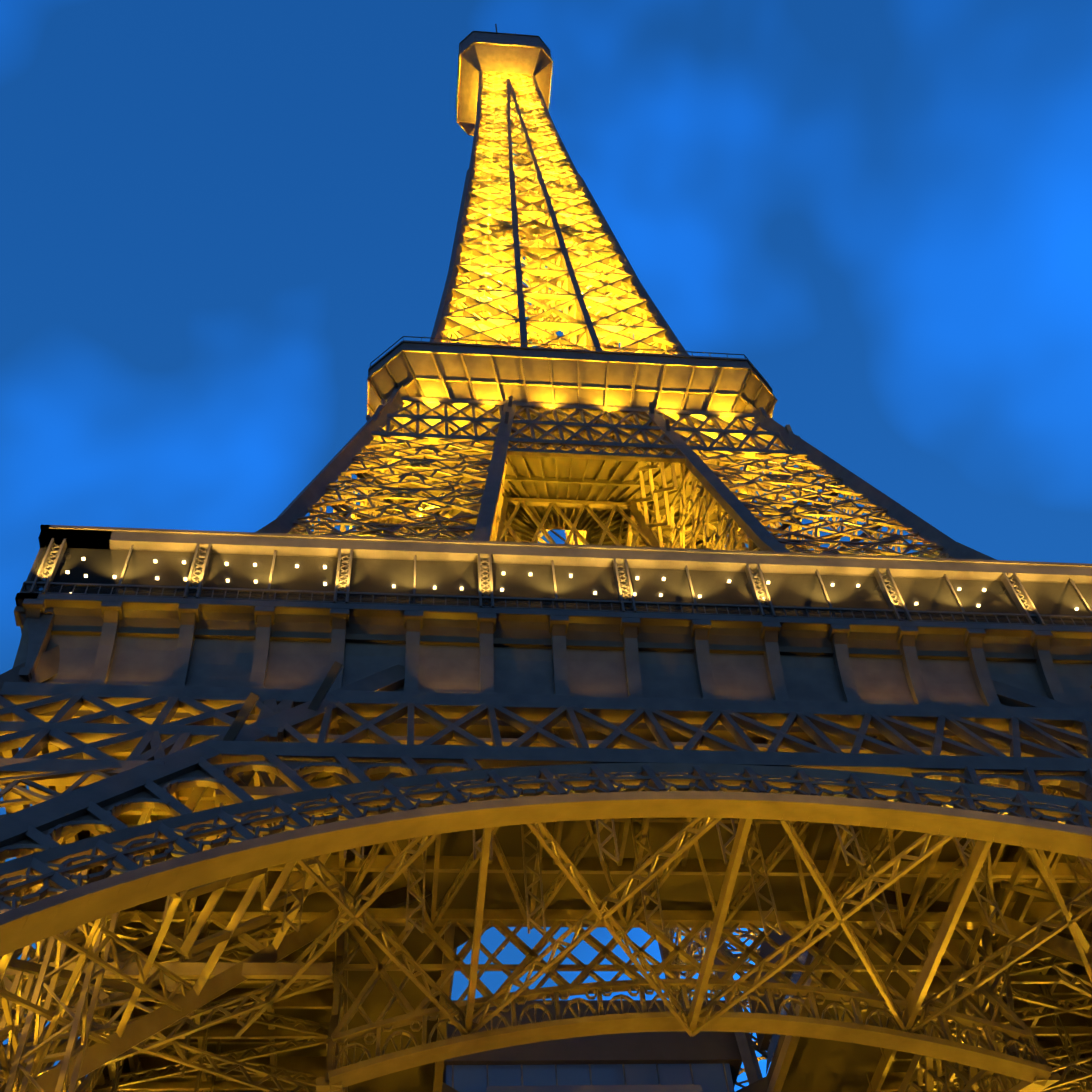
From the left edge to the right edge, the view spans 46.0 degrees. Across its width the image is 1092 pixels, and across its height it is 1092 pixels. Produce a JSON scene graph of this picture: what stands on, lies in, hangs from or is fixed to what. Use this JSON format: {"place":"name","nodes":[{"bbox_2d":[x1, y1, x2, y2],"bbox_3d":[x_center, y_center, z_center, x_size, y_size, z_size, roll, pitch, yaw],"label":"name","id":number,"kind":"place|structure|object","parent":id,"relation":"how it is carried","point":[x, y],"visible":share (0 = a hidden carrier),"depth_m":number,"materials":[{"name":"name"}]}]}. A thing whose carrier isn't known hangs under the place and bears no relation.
{"place":"outdoors","nodes":[
{"label":"outdoors","id":0,"kind":"place"},
{"bbox_2d":[0,0,1091,1091],"label":"sky","id":1,"kind":"structure","parent":0,"point":[216,216],"materials":[{"name":"blue"}]},
{"bbox_2d":[443,928,800,1085],"bbox_3d":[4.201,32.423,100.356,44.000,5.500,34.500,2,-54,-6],"label":"first floor pavilion roofs","id":2,"kind":"structure","parent":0,"point":[684,1047],"depth_m":104.56,"materials":[{"name":"metal"}]},
{"bbox_2d":[445,950,807,1091],"bbox_3d":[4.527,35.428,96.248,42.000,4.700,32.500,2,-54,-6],"label":"first floor pavilion glass","id":3,"kind":"object","parent":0,"point":[605,1078],"visible":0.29,"depth_m":102.55,"materials":[{"name":"blue"}]},
{"label":"ground","id":4,"kind":"structure","parent":0,"visible":0},
{"bbox_2d":[0,70,1091,1091],"bbox_3d":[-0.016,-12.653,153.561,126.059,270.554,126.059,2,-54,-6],"label":"tower framework","id":5,"kind":"object","parent":4,"relation":"on","point":[534,208],"visible":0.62,"depth_m":70.77,"materials":[{"name":"metal"}]},
{"bbox_2d":[456,24,552,135],"bbox_3d":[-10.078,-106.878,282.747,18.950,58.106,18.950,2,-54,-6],"label":"observation deck","id":6,"kind":"structure","parent":5,"relation":"on","point":[503,53],"depth_m":259.37,"materials":[{"name":"metal"}]},
{"bbox_2d":[0,752,1091,956],"bbox_3d":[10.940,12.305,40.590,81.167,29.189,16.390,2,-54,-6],"label":"arch","id":7,"kind":"structure","parent":5,"relation":"attached to","point":[1027,813],"depth_m":50.81,"materials":[{"name":"metal"}]},
{"bbox_2d":[13,525,1091,1091],"bbox_3d":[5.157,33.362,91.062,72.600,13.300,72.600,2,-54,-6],"label":"gallery ironwork","id":8,"kind":"object","parent":5,"relation":"on","point":[107,655],"visible":0.35,"depth_m":69.56,"materials":[{"name":"brown metal"}]},
{"bbox_2d":[22,545,1091,625],"bbox_3d":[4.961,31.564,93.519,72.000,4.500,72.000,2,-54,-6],"label":"first floor nets","id":9,"kind":"object","parent":8,"relation":"on","point":[156,568],"visible":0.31,"depth_m":72.01,"materials":[{"name":"black metal"}]},
{"bbox_2d":[397,409,743,548],"bbox_3d":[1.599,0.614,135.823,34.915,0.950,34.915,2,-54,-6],"label":"second floor slab","id":10,"kind":"structure","parent":5,"relation":"on","point":[572,479],"depth_m":131.34,"materials":[{"name":"brown"}]},
{"bbox_2d":[51,631,1091,1091],"bbox_3d":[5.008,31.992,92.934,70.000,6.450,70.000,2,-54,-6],"label":"first floor deck","id":11,"kind":"structure","parent":5,"relation":"on","point":[821,1065],"depth_m":82.67,"materials":[{"name":"brown metal"}]},
{"bbox_2d":[366,336,776,550],"bbox_3d":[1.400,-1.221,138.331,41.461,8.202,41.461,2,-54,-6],"label":"observation deck","id":12,"kind":"structure","parent":5,"relation":"on","point":[458,370],"depth_m":126.59,"materials":[{"name":"metal"}]}
]}

